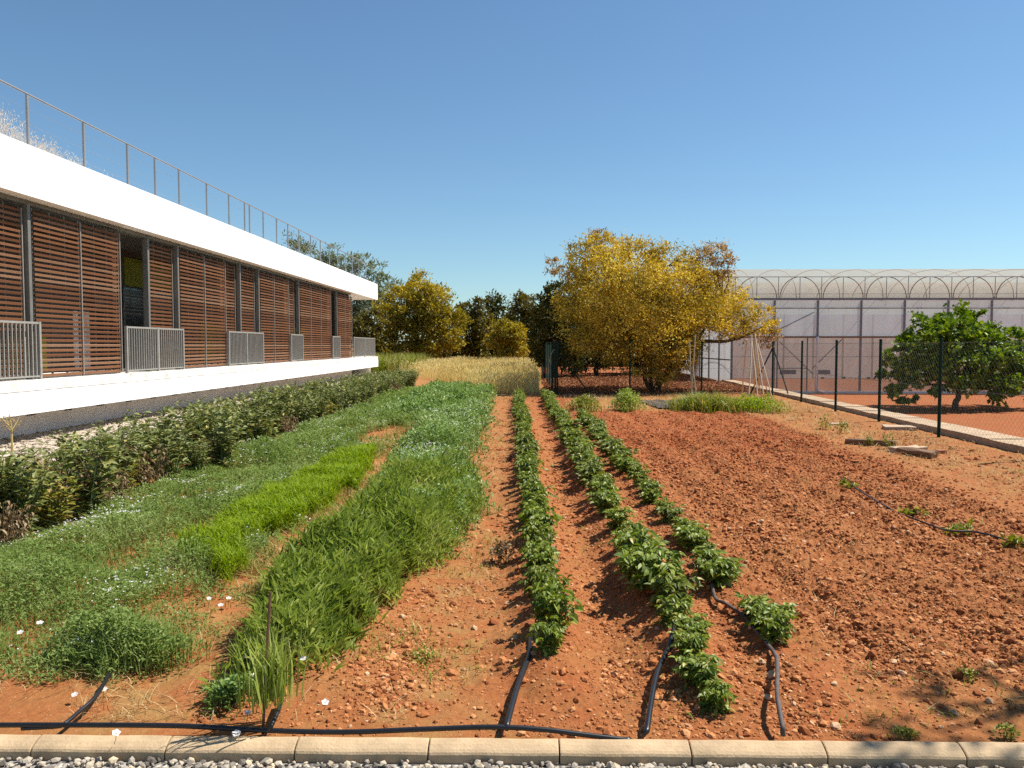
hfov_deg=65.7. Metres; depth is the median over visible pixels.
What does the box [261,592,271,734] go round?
rusty rod
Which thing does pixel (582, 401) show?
weed tuft
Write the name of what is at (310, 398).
bean plant
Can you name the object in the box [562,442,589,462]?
potato plant
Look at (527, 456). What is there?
potato plant
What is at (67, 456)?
bean plant
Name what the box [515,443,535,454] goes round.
potato plant
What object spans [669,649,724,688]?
potato plant
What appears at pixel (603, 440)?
potato plant
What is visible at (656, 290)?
golden tree
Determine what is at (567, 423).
potato plant
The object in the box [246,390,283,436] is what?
bean plant
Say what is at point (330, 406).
bean plant
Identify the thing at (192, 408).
bean plant
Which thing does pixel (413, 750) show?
kerb stone
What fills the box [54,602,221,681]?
leafy bush
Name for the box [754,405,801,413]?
weed tuft
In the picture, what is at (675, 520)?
potato plant
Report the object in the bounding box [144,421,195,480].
bean plant
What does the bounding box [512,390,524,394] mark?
potato plant
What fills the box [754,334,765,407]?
cane
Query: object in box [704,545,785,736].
irrigation pipe
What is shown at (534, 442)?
potato plant
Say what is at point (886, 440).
weed tuft
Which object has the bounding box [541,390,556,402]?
potato plant
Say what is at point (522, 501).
potato plant
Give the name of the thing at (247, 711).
white flower
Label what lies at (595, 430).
potato plant
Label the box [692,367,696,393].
cane
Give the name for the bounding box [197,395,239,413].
bean plant
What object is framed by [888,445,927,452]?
stone slab
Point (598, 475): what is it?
potato plant
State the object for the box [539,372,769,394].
leaf litter
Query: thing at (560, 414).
potato plant
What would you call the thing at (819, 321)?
greenhouse
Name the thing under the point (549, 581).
potato plant
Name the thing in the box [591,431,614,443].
potato plant
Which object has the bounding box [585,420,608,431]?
potato plant
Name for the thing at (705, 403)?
weed tuft
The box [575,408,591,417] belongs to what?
potato plant
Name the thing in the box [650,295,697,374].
tree
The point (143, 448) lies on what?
bean plant
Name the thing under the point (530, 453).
potato plant
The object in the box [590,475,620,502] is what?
potato plant
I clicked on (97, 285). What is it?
window
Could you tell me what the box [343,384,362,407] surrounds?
bean plant
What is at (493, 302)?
tree
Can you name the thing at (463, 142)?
sky
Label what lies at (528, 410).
potato plant
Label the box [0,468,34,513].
bean plant
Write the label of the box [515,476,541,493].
potato plant
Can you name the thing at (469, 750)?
kerb stone
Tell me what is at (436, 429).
pea cover
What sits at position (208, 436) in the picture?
bean plant
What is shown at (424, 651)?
weed tuft
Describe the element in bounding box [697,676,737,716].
potato plant
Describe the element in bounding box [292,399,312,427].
bean plant
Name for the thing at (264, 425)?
bean plant
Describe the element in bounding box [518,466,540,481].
potato plant
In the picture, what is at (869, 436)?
weed tuft
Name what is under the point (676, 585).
potato plant
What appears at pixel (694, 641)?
potato plant
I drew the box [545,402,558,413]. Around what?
potato plant
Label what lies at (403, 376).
bean plant
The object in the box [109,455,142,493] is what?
bean plant
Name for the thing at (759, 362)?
cane
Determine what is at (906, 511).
seedling
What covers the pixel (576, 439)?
potato plant
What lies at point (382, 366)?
tall weeds
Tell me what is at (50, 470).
bean plant
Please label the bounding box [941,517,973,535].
seedling
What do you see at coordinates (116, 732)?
white flower
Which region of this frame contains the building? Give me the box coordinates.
[0,79,377,438]
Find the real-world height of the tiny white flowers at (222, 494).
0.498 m
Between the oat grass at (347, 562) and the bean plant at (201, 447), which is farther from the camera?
the bean plant at (201, 447)
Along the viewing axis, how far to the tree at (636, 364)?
43.67 m
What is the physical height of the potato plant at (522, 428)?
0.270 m
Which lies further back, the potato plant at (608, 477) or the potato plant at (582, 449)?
the potato plant at (582, 449)
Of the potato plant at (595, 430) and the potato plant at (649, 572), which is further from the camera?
the potato plant at (595, 430)
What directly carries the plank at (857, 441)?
on the ground at (48, 702)
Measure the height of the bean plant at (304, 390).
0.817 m
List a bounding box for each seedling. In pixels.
[836,477,860,488]
[896,505,929,515]
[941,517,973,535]
[998,532,1023,547]
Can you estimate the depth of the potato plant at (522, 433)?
11.66 m
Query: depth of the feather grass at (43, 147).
13.78 m
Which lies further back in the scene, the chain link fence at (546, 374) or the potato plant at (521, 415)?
the chain link fence at (546, 374)
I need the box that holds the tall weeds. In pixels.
[371,351,430,374]
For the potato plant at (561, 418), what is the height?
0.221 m
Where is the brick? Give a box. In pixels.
[936,450,946,453]
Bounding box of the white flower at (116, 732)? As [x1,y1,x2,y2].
[112,729,120,743]
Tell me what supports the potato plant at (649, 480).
on the ground at (48, 702)
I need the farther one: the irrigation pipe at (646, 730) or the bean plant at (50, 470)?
the bean plant at (50, 470)
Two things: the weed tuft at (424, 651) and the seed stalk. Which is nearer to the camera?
the weed tuft at (424, 651)
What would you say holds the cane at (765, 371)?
on the ground at (48, 702)
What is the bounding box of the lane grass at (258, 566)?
[128,423,411,639]
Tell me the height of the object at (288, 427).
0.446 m
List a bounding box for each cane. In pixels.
[689,340,692,395]
[691,334,695,393]
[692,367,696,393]
[741,339,747,399]
[748,335,751,396]
[752,343,757,395]
[753,340,754,394]
[753,345,761,397]
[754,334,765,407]
[755,343,769,399]
[757,335,759,389]
[757,344,772,400]
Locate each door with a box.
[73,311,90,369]
[776,338,807,390]
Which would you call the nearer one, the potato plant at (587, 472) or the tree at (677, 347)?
the potato plant at (587, 472)
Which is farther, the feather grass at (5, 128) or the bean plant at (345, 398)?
the bean plant at (345, 398)
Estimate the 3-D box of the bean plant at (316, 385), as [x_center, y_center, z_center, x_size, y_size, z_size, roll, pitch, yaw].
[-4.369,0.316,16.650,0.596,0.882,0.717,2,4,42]
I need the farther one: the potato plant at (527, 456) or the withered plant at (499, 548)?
the potato plant at (527, 456)
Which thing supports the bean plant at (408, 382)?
on the ground at (48, 702)
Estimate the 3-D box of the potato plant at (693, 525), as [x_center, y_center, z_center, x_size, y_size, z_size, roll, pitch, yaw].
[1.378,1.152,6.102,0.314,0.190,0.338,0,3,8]
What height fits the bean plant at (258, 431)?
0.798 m
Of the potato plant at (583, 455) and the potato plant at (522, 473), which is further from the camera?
the potato plant at (583, 455)
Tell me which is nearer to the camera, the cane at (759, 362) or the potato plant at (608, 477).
the potato plant at (608, 477)
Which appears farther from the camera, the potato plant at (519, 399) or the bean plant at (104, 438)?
the potato plant at (519, 399)
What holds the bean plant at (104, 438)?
on the ground at (48, 702)
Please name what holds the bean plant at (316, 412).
on the ground at (48, 702)
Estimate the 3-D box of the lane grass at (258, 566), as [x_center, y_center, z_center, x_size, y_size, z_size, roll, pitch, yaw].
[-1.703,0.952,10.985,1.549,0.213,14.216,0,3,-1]
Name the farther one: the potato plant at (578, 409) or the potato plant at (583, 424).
the potato plant at (578, 409)
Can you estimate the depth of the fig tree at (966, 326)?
25.26 m
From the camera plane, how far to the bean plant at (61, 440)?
9.28 m
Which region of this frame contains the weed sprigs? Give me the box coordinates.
[0,396,1023,725]
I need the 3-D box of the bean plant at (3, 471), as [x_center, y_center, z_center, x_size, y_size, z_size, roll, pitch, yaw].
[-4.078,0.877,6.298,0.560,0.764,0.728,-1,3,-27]
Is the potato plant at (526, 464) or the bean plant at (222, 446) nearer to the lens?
the potato plant at (526, 464)
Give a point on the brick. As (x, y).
(941, 451)
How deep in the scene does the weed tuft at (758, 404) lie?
18.57 m
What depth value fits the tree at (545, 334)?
37.56 m
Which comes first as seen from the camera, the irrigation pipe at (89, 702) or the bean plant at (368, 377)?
the irrigation pipe at (89, 702)
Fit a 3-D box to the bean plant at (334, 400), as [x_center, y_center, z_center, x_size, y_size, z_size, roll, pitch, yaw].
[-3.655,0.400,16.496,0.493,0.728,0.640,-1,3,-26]
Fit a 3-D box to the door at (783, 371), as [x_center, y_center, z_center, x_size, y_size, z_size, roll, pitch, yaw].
[12.129,-0.841,34.360,1.339,2.300,0.051,0,3,1]
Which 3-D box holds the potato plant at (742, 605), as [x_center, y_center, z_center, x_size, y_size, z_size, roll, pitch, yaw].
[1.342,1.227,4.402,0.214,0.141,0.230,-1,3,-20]
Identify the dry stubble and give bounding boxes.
[0,391,1023,722]
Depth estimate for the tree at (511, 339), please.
54.47 m
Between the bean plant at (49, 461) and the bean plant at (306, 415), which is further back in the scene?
the bean plant at (306, 415)
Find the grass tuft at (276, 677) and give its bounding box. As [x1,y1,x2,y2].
[225,613,309,713]
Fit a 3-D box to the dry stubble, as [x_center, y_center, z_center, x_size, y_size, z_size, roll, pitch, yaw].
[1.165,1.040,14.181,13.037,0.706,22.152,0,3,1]
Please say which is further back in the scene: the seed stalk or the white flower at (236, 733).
the seed stalk
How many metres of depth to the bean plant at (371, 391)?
20.10 m
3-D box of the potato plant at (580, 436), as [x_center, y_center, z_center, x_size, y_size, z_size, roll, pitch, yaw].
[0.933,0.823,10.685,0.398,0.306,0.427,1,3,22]
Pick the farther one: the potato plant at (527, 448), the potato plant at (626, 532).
the potato plant at (527, 448)
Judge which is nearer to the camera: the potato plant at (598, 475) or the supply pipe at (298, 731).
the supply pipe at (298, 731)
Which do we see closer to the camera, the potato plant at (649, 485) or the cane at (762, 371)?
the potato plant at (649, 485)
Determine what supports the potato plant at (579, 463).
on the ground at (48, 702)
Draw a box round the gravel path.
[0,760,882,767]
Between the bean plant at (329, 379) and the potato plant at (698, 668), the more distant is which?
the bean plant at (329, 379)
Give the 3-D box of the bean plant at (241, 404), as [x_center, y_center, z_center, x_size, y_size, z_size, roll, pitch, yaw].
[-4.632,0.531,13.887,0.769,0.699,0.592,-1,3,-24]
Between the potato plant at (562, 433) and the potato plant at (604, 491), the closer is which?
the potato plant at (604, 491)
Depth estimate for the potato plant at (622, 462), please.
9.38 m
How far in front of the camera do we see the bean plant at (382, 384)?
22.16 m
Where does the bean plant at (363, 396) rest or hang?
on the ground at (48, 702)
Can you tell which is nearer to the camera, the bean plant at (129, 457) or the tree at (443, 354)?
the bean plant at (129, 457)
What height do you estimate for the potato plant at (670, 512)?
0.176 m
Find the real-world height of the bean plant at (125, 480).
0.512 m
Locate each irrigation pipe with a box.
[21,672,110,730]
[267,695,284,730]
[504,636,532,730]
[643,626,675,735]
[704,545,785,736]
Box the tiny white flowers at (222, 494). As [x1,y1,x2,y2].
[1,398,492,648]
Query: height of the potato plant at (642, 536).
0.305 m
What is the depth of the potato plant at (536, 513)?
6.10 m
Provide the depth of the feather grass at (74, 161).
15.14 m
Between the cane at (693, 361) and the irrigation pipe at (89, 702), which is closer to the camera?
the irrigation pipe at (89, 702)
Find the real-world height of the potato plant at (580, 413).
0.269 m
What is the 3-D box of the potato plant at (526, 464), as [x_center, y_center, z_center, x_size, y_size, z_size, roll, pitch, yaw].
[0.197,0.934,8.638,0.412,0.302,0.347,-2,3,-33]
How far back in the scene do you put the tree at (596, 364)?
39.76 m
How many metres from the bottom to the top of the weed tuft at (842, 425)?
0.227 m
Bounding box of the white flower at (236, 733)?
[232,730,240,736]
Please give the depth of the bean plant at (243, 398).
14.44 m
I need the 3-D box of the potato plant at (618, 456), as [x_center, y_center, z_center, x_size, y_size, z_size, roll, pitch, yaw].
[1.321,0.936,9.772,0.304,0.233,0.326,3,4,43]
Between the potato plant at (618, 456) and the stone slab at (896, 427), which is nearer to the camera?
the potato plant at (618, 456)
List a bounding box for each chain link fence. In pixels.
[541,341,555,393]
[556,341,771,394]
[750,338,1023,451]
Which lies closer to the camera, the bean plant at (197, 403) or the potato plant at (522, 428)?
the bean plant at (197, 403)
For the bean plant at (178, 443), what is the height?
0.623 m
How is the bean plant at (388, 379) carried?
on the ground at (48, 702)
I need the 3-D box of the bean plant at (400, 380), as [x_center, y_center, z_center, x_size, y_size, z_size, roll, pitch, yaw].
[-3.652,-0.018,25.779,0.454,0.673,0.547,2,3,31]
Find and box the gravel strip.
[0,375,387,473]
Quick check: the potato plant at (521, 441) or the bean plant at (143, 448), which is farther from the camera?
the potato plant at (521, 441)
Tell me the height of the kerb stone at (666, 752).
0.129 m
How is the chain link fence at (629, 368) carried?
on the ground at (48, 702)
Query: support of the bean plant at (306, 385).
on the ground at (48, 702)
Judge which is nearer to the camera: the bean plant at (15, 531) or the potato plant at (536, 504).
the bean plant at (15, 531)
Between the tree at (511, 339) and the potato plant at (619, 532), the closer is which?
the potato plant at (619, 532)
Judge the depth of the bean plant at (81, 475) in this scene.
7.53 m
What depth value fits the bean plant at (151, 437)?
9.25 m
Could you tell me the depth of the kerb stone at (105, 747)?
3.09 m
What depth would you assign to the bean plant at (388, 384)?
22.90 m
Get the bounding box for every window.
[92,282,121,365]
[122,286,174,363]
[230,301,255,331]
[266,307,286,357]
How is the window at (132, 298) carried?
in the building
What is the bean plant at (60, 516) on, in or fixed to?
on the ground at (48, 702)
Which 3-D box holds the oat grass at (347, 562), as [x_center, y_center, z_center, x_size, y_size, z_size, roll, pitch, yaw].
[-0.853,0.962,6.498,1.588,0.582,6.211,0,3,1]
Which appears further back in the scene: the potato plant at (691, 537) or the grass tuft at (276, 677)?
the potato plant at (691, 537)
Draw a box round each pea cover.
[324,382,500,568]
[375,378,472,424]
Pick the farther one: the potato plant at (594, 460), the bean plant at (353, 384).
the bean plant at (353, 384)
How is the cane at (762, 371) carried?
on the ground at (48, 702)
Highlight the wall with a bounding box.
[721,380,1023,452]
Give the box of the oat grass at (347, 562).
[194,439,494,688]
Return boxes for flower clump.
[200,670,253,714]
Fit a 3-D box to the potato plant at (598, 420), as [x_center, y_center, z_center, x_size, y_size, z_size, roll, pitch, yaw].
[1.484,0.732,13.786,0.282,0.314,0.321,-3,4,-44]
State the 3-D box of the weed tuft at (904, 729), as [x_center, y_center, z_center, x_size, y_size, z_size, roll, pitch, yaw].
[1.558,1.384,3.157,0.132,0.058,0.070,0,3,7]
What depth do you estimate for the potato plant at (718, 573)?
4.95 m
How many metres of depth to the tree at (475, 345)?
59.40 m
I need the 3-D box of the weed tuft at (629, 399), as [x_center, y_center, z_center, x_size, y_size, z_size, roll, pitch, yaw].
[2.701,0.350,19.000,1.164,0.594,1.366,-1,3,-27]
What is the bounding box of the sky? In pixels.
[0,0,1023,343]
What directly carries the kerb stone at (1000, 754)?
on the ground at (48, 702)
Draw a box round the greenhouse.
[680,269,1023,393]
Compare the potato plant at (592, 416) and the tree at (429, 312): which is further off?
the tree at (429, 312)
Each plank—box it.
[844,438,895,445]
[896,447,937,458]
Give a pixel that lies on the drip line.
(925, 522)
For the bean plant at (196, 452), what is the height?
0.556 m
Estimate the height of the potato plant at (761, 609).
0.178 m
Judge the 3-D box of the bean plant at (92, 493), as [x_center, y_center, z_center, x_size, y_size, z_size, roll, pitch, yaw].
[-3.795,0.816,6.956,0.602,0.825,0.725,0,3,-6]
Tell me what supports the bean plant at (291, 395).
on the ground at (48, 702)
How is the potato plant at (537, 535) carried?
on the ground at (48, 702)
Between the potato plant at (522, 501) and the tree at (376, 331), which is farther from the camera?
the tree at (376, 331)
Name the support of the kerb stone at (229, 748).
on the ground at (48, 702)
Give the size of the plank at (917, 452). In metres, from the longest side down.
0.600 x 0.160 x 0.137 m
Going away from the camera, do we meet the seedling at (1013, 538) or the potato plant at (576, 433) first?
the seedling at (1013, 538)
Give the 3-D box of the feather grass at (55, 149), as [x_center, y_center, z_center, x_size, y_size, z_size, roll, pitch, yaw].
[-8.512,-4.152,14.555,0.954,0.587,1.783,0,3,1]
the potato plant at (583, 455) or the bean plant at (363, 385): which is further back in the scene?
the bean plant at (363, 385)
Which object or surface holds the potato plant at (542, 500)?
on the ground at (48, 702)
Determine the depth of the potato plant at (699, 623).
3.92 m
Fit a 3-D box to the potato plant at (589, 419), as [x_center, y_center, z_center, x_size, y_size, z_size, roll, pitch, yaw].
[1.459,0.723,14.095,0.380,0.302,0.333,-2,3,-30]
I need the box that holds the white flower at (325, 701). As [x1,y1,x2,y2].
[321,699,328,708]
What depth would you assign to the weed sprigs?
4.05 m
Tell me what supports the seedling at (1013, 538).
on the ground at (48, 702)
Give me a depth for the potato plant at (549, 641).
3.77 m
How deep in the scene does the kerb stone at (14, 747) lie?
3.10 m
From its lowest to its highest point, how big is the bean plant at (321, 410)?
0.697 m
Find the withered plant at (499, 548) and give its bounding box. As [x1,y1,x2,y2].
[489,538,515,563]
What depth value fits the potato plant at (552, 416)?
15.11 m
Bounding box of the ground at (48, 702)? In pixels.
[0,348,1023,762]
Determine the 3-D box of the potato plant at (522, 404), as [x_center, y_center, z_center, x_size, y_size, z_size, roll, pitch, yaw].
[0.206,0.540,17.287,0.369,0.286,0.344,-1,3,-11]
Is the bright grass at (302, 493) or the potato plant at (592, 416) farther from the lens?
the potato plant at (592, 416)
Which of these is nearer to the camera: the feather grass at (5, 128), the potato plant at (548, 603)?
the potato plant at (548, 603)
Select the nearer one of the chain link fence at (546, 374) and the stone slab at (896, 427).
the stone slab at (896, 427)
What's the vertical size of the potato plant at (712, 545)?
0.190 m
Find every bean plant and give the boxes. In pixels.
[0,446,34,537]
[0,450,57,541]
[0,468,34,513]
[0,501,35,546]
[0,513,8,543]
[20,475,81,530]
[21,467,65,518]
[24,449,82,506]
[25,450,81,493]
[34,428,118,521]
[47,451,107,502]
[49,427,108,453]
[58,425,145,503]
[58,438,121,488]
[80,463,132,512]
[85,432,132,449]
[92,420,151,443]
[100,435,148,475]
[109,427,156,485]
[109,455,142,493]
[119,437,172,491]
[121,407,188,472]
[127,418,165,478]
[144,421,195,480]
[152,404,206,468]
[157,422,186,459]
[173,399,227,457]
[180,432,213,471]
[186,400,237,450]
[189,406,247,471]
[191,435,215,459]
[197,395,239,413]
[201,409,241,467]
[204,398,241,434]
[208,399,255,456]
[209,401,249,448]
[227,395,264,428]
[234,392,264,407]
[244,398,278,448]
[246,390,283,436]
[248,385,285,414]
[249,386,293,438]
[251,417,272,437]
[256,383,299,427]
[263,401,297,434]
[277,384,309,422]
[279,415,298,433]
[287,378,320,415]
[287,389,319,424]
[291,395,321,429]
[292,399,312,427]
[293,380,321,395]
[299,379,331,417]
[302,394,321,419]
[303,378,335,408]
[309,389,329,418]
[310,377,343,415]
[319,400,337,417]
[326,386,345,413]
[328,388,354,413]
[329,378,358,404]
[335,377,365,403]
[343,373,371,402]
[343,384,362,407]
[350,387,369,403]
[356,372,378,382]
[359,377,376,401]
[367,382,376,397]
[371,374,394,391]
[375,378,388,396]
[380,371,398,389]
[392,374,402,389]
[392,375,405,389]
[396,371,406,390]
[403,368,417,387]
[403,371,416,386]
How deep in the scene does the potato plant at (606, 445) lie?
10.91 m
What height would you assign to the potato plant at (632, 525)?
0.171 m
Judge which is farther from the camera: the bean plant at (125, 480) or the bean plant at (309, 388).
the bean plant at (309, 388)
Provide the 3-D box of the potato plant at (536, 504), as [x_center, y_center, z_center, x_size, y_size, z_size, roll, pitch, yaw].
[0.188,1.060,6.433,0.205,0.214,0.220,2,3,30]
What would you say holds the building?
on the ground at (48, 702)
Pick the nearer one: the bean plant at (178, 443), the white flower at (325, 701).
the white flower at (325, 701)
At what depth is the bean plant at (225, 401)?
12.11 m
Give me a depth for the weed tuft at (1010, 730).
3.15 m
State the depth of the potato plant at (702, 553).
5.18 m
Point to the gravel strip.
(88, 427)
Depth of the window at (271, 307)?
30.70 m
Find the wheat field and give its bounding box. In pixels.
[377,355,541,393]
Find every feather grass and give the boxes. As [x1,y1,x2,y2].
[0,110,45,147]
[1,123,52,151]
[31,137,82,164]
[60,155,92,169]
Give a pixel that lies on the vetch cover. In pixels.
(277, 453)
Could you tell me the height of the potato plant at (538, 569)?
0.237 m
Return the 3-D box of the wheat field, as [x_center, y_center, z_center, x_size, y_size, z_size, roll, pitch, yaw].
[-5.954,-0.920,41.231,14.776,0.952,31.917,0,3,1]
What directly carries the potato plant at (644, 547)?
on the ground at (48, 702)
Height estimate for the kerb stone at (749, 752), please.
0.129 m
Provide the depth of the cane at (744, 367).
21.48 m
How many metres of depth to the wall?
15.02 m
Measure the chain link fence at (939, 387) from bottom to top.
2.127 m
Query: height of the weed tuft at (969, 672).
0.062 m
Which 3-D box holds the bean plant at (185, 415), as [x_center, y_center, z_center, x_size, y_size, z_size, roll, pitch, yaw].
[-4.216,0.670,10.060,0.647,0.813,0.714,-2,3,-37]
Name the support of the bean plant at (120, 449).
on the ground at (48, 702)
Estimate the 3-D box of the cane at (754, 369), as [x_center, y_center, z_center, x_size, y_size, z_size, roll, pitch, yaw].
[6.257,-0.313,20.444,0.034,1.862,0.914,0,3,3]
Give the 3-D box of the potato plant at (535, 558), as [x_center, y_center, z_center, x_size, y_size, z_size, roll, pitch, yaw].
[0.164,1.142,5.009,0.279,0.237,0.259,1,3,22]
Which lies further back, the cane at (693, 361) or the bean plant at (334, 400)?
the cane at (693, 361)
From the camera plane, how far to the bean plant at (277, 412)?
12.62 m
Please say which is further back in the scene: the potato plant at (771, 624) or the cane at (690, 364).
the cane at (690, 364)
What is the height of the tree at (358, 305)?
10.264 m
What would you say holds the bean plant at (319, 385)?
on the ground at (48, 702)
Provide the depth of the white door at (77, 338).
17.52 m
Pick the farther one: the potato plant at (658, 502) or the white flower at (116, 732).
the potato plant at (658, 502)
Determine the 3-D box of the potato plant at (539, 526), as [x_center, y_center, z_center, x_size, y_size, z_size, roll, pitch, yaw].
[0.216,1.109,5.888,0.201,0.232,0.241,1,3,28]
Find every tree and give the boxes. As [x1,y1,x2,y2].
[278,229,402,337]
[349,307,397,356]
[370,267,473,357]
[384,339,458,358]
[447,295,503,360]
[475,289,519,359]
[482,316,530,360]
[500,289,558,366]
[524,280,596,377]
[543,226,783,391]
[562,292,636,375]
[605,304,670,373]
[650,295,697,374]
[873,299,1023,410]
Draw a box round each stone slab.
[882,424,916,430]
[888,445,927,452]
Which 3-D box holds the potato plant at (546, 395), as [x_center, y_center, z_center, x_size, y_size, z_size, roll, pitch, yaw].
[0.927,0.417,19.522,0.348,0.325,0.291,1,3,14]
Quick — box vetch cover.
[0,385,435,688]
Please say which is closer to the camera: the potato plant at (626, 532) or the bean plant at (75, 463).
the potato plant at (626, 532)
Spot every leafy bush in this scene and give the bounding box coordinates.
[19,604,168,672]
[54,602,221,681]
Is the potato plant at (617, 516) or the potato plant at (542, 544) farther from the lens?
the potato plant at (617, 516)
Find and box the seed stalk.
[0,412,22,461]
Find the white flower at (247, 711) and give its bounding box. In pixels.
[244,709,250,721]
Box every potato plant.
[511,408,529,421]
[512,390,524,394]
[512,397,523,403]
[512,421,532,435]
[512,457,548,480]
[513,413,534,425]
[513,432,535,457]
[513,439,542,462]
[513,453,536,472]
[514,402,527,408]
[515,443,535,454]
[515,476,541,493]
[516,405,531,414]
[516,423,531,432]
[516,431,535,439]
[516,471,536,489]
[517,505,563,539]
[517,559,564,597]
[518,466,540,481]
[518,492,543,511]
[518,524,558,552]
[519,490,551,521]
[519,546,559,577]
[521,450,538,460]
[521,480,558,503]
[522,503,543,522]
[523,539,559,563]
[525,581,583,632]
[526,519,554,544]
[526,615,569,656]
[529,571,572,612]
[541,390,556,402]
[543,394,555,405]
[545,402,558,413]
[547,409,566,423]
[553,412,572,424]
[554,427,575,446]
[555,416,570,427]
[556,418,583,433]
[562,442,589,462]
[564,429,585,445]
[564,435,596,457]
[565,435,592,446]
[569,450,596,473]
[572,444,592,468]
[573,459,605,484]
[574,410,591,421]
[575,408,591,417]
[575,461,603,487]
[577,415,592,428]
[578,456,606,477]
[580,472,615,497]
[584,413,597,420]
[584,417,607,428]
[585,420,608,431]
[585,489,627,515]
[586,426,607,438]
[590,418,606,425]
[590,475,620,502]
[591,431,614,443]
[592,472,611,480]
[596,437,613,445]
[596,438,624,456]
[596,488,621,503]
[602,505,635,530]
[606,443,640,463]
[607,524,667,574]
[609,450,631,468]
[610,526,631,549]
[613,457,641,472]
[613,540,688,591]
[614,539,661,582]
[616,528,647,547]
[619,520,646,530]
[625,462,647,477]
[626,467,651,485]
[636,487,659,505]
[637,477,657,491]
[637,480,664,495]
[644,570,703,608]
[652,593,694,628]
[653,495,675,512]
[654,502,685,523]
[666,612,713,644]
[666,626,709,656]
[669,516,692,531]
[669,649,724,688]
[671,526,711,551]
[673,520,711,542]
[689,545,745,580]
[691,542,717,562]
[694,555,742,589]
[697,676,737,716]
[733,591,770,618]
[737,596,799,632]
[749,608,796,645]
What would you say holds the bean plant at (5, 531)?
on the ground at (48, 702)
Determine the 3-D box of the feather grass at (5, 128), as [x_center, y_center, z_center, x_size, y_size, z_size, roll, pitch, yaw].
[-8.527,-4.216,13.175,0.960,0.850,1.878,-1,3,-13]
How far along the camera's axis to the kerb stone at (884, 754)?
3.04 m
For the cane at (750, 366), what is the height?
1.894 m
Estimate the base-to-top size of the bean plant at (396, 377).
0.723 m
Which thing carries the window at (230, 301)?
in the building
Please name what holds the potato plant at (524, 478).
on the ground at (48, 702)
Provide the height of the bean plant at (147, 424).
0.821 m
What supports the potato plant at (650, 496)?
on the ground at (48, 702)
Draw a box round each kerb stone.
[0,734,40,759]
[31,734,171,760]
[165,736,298,761]
[295,736,428,763]
[429,738,558,764]
[559,738,690,765]
[689,740,826,766]
[821,741,965,767]
[957,742,1023,767]
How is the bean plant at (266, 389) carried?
on the ground at (48, 702)
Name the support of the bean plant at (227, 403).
on the ground at (48, 702)
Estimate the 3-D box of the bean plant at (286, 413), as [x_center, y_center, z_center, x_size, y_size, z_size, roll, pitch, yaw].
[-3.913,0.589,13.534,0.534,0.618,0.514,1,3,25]
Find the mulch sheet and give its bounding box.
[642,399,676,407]
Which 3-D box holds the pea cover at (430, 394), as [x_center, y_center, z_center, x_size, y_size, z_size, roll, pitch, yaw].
[-1.997,0.262,21.121,1.618,0.610,11.692,0,3,1]
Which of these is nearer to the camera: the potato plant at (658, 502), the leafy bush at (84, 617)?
the leafy bush at (84, 617)
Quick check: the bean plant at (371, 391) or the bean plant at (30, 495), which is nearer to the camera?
the bean plant at (30, 495)
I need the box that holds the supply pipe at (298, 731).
[0,722,630,738]
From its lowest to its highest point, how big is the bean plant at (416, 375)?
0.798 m
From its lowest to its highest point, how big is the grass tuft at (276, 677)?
0.328 m
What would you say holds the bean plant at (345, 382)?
on the ground at (48, 702)
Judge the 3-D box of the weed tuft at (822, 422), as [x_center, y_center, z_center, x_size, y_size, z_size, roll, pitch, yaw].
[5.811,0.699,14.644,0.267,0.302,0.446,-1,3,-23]
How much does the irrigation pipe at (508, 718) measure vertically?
0.060 m
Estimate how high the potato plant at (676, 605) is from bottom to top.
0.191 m
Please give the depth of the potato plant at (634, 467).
8.99 m
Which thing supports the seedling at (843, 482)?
on the ground at (48, 702)
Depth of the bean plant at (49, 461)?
8.15 m
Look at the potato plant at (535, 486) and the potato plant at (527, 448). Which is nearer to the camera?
the potato plant at (535, 486)
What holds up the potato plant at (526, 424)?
on the ground at (48, 702)
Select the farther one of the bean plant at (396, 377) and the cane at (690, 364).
the bean plant at (396, 377)
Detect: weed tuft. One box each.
[408,646,445,666]
[565,392,601,412]
[606,388,646,411]
[661,389,750,412]
[725,390,790,413]
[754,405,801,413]
[815,414,830,429]
[834,421,850,432]
[862,435,874,444]
[882,433,894,447]
[887,724,921,739]
[957,664,979,680]
[990,722,1023,739]
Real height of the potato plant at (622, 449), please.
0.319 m
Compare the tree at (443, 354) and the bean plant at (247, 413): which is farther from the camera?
the tree at (443, 354)
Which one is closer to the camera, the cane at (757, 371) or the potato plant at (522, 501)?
the potato plant at (522, 501)
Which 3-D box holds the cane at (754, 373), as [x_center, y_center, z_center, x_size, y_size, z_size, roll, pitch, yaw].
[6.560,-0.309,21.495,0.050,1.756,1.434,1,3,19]
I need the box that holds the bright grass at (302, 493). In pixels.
[167,441,380,585]
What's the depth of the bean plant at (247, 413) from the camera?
11.23 m
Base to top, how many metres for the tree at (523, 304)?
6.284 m
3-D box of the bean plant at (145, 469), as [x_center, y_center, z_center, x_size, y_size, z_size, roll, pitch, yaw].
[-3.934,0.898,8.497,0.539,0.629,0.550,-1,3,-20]

